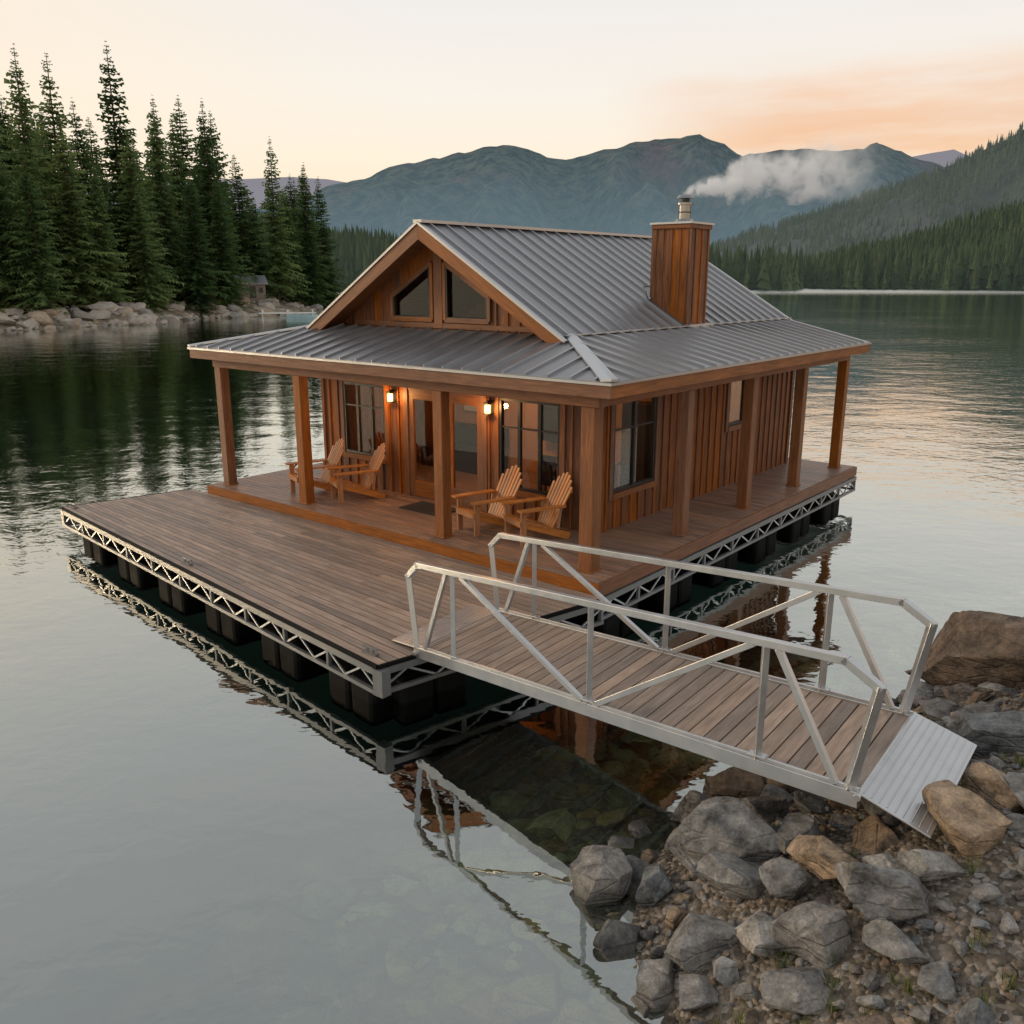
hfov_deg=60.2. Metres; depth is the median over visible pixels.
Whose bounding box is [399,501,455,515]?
doormat
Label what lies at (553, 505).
adirondack chair
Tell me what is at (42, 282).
pine tree
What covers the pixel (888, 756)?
gangway
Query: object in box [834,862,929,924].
boulder
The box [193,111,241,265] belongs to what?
pine tree
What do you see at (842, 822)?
boulder
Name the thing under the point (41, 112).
pine tree
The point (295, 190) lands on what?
pine tree
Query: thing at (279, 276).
pine tree
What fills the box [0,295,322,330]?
shoreline rocks
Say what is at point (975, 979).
pebbles
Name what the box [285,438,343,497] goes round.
adirondack chair
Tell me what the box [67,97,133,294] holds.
pine tree
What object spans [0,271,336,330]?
terrain
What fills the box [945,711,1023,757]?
boulder
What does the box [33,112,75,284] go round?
pine tree
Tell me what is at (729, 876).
boulder
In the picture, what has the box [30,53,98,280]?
pine tree
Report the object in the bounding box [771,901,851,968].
boulder
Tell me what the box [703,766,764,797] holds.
boulder
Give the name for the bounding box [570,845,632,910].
boulder
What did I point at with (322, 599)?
floating dock
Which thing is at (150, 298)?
pine tree
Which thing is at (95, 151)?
pine tree
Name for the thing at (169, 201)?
pine tree
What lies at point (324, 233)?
pine tree
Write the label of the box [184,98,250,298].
pine tree
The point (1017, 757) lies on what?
grass
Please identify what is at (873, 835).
boulder
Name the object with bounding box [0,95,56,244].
pine tree
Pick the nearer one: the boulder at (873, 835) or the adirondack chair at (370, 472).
the boulder at (873, 835)
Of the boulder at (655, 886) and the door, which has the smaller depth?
the boulder at (655, 886)
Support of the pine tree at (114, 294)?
on the terrain at (175, 313)
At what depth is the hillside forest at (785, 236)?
1390.64 m
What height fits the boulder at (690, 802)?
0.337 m
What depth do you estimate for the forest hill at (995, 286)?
457.55 m
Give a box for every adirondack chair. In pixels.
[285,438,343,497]
[325,443,385,503]
[451,465,521,536]
[499,472,572,545]
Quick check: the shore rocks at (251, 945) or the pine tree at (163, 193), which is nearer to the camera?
the shore rocks at (251, 945)
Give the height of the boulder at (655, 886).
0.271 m
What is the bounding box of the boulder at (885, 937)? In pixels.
[862,918,928,964]
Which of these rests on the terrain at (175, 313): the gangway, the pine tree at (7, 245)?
the pine tree at (7, 245)
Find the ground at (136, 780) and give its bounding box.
[0,608,1023,1023]
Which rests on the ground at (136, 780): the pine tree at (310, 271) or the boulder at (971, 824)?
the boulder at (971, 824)
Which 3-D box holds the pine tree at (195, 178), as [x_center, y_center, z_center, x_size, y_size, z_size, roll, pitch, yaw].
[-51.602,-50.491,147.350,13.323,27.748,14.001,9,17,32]
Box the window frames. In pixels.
[342,267,743,495]
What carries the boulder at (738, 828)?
on the ground at (136, 780)
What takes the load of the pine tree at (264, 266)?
on the terrain at (175, 313)
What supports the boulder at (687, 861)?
on the ground at (136, 780)
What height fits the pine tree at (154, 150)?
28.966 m
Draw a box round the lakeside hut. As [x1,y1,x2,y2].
[233,275,267,303]
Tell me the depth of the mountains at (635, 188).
3526.04 m
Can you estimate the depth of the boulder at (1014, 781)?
6.82 m
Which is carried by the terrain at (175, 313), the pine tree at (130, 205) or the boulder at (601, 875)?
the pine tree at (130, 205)
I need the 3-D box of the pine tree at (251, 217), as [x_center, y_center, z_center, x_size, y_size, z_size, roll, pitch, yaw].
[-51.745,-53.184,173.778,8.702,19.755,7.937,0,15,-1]
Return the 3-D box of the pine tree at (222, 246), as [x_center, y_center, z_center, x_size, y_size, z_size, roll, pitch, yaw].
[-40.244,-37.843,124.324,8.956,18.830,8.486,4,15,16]
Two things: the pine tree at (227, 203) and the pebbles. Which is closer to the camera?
the pebbles
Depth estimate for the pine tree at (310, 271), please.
154.97 m
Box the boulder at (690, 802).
[669,790,709,822]
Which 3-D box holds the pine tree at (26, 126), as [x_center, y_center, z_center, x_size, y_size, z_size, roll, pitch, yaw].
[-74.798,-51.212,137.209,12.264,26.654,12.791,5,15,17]
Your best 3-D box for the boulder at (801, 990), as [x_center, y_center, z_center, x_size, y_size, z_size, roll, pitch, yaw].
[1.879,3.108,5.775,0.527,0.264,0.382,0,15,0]
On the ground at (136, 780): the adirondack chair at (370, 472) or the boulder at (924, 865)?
the boulder at (924, 865)
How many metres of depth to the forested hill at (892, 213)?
1316.43 m
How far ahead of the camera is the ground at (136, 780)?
15.48 m
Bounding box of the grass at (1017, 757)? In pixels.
[704,746,1023,1023]
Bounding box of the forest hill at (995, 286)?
[856,279,1011,289]
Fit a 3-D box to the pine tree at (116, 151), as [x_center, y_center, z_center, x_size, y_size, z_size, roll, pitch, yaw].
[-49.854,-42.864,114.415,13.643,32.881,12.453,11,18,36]
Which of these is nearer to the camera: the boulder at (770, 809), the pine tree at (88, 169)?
the boulder at (770, 809)
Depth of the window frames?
15.65 m
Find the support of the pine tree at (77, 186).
on the terrain at (175, 313)
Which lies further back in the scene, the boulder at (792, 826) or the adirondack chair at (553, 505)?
the adirondack chair at (553, 505)
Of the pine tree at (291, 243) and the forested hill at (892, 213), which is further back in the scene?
the forested hill at (892, 213)
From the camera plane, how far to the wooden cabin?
16.11 m
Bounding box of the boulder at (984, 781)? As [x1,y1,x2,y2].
[961,762,1022,811]
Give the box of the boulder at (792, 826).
[776,812,821,853]
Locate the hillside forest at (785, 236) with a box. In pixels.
[709,122,1023,258]
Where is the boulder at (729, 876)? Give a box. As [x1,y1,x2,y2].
[696,851,765,899]
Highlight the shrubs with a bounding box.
[0,287,281,313]
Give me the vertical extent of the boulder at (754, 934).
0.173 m
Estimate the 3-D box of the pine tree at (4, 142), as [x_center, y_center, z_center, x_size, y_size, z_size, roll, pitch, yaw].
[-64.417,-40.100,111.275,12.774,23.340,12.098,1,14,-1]
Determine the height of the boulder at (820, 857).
0.294 m
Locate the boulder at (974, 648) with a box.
[921,610,1023,688]
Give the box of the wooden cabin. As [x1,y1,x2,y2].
[187,194,871,595]
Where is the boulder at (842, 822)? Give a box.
[828,813,858,830]
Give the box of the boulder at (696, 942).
[664,913,738,972]
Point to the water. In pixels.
(926, 516)
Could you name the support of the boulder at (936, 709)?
on the ground at (136, 780)
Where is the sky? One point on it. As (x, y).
(347, 90)
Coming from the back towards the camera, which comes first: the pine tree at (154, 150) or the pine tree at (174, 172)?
the pine tree at (154, 150)
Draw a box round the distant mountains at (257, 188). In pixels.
[87,149,964,210]
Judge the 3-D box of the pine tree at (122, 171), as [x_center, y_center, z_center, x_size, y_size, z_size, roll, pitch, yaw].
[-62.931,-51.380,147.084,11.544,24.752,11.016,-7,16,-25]
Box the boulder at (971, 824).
[922,780,1012,857]
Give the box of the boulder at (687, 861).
[668,844,707,881]
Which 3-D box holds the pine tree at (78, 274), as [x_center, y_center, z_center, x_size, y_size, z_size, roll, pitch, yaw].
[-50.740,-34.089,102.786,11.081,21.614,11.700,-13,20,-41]
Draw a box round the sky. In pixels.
[0,0,1023,181]
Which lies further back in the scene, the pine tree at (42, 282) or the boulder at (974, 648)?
the pine tree at (42, 282)
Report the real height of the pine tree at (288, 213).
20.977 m
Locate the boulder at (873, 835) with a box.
[851,814,900,854]
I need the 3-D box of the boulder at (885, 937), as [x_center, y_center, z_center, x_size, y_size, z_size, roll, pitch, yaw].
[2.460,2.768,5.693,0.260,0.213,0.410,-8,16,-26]
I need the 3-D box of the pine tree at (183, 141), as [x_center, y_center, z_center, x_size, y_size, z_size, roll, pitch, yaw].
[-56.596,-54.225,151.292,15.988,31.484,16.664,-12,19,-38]
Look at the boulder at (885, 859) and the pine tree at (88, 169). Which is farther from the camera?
the pine tree at (88, 169)
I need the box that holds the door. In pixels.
[407,388,481,508]
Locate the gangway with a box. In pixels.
[392,532,976,837]
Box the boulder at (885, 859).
[862,853,896,868]
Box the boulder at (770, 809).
[742,794,788,822]
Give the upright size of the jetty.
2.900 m
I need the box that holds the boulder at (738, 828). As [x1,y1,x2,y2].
[677,796,780,862]
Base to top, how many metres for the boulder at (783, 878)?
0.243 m
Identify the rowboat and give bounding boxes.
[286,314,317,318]
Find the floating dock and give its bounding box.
[60,476,856,725]
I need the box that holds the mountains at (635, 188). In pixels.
[238,134,944,245]
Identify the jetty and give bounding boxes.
[259,309,315,315]
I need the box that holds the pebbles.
[593,686,1023,1023]
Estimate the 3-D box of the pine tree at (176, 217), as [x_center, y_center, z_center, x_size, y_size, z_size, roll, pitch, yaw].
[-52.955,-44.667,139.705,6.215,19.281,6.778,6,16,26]
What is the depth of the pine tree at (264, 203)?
186.28 m
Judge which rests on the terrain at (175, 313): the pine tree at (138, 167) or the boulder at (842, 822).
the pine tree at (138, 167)
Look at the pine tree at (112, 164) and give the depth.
148.84 m
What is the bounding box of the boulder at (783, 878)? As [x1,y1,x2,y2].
[759,857,812,899]
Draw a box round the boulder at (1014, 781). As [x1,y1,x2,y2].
[1004,772,1023,808]
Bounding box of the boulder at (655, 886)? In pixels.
[635,864,673,907]
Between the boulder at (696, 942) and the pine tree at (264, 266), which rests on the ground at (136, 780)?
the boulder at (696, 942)
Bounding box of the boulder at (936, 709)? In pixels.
[917,698,958,721]
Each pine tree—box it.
[0,43,77,293]
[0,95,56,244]
[0,104,16,199]
[0,125,46,310]
[0,141,76,315]
[16,90,40,154]
[27,126,58,206]
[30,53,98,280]
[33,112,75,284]
[36,111,55,163]
[41,119,129,309]
[65,150,89,259]
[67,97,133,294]
[73,167,136,303]
[74,117,118,230]
[90,41,179,288]
[107,129,184,306]
[109,131,121,237]
[110,126,156,233]
[123,185,180,314]
[132,144,145,189]
[139,98,191,300]
[142,109,168,233]
[150,162,175,248]
[159,113,204,284]
[161,95,207,243]
[165,169,188,248]
[168,170,232,318]
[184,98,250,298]
[184,124,237,269]
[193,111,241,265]
[206,172,259,309]
[219,155,285,304]
[224,180,244,244]
[243,192,267,269]
[244,196,281,296]
[258,182,283,258]
[259,136,311,301]
[272,189,314,303]
[276,168,336,297]
[278,175,303,238]
[284,210,298,285]
[290,162,338,306]
[290,179,298,246]
[309,176,349,306]
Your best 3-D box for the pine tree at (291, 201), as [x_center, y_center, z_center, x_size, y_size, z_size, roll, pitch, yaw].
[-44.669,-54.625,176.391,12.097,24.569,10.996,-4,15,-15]
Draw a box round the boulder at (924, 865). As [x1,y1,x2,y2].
[895,849,965,880]
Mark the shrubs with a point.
(90, 302)
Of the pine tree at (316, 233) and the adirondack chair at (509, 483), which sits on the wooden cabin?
the adirondack chair at (509, 483)
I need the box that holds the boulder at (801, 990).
[760,967,830,1014]
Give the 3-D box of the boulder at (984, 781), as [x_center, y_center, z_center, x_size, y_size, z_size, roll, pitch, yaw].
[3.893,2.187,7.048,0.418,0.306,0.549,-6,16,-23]
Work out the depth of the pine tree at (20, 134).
98.89 m
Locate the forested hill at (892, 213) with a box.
[720,130,1023,259]
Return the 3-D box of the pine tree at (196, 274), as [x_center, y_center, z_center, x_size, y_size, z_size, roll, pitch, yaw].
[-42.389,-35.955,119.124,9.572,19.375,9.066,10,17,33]
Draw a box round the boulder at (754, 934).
[735,909,784,957]
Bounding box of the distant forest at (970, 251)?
[182,197,1023,290]
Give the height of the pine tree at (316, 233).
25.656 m
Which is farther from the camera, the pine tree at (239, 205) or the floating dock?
the pine tree at (239, 205)
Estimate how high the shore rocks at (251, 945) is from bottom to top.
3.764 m
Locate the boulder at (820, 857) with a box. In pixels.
[786,834,859,880]

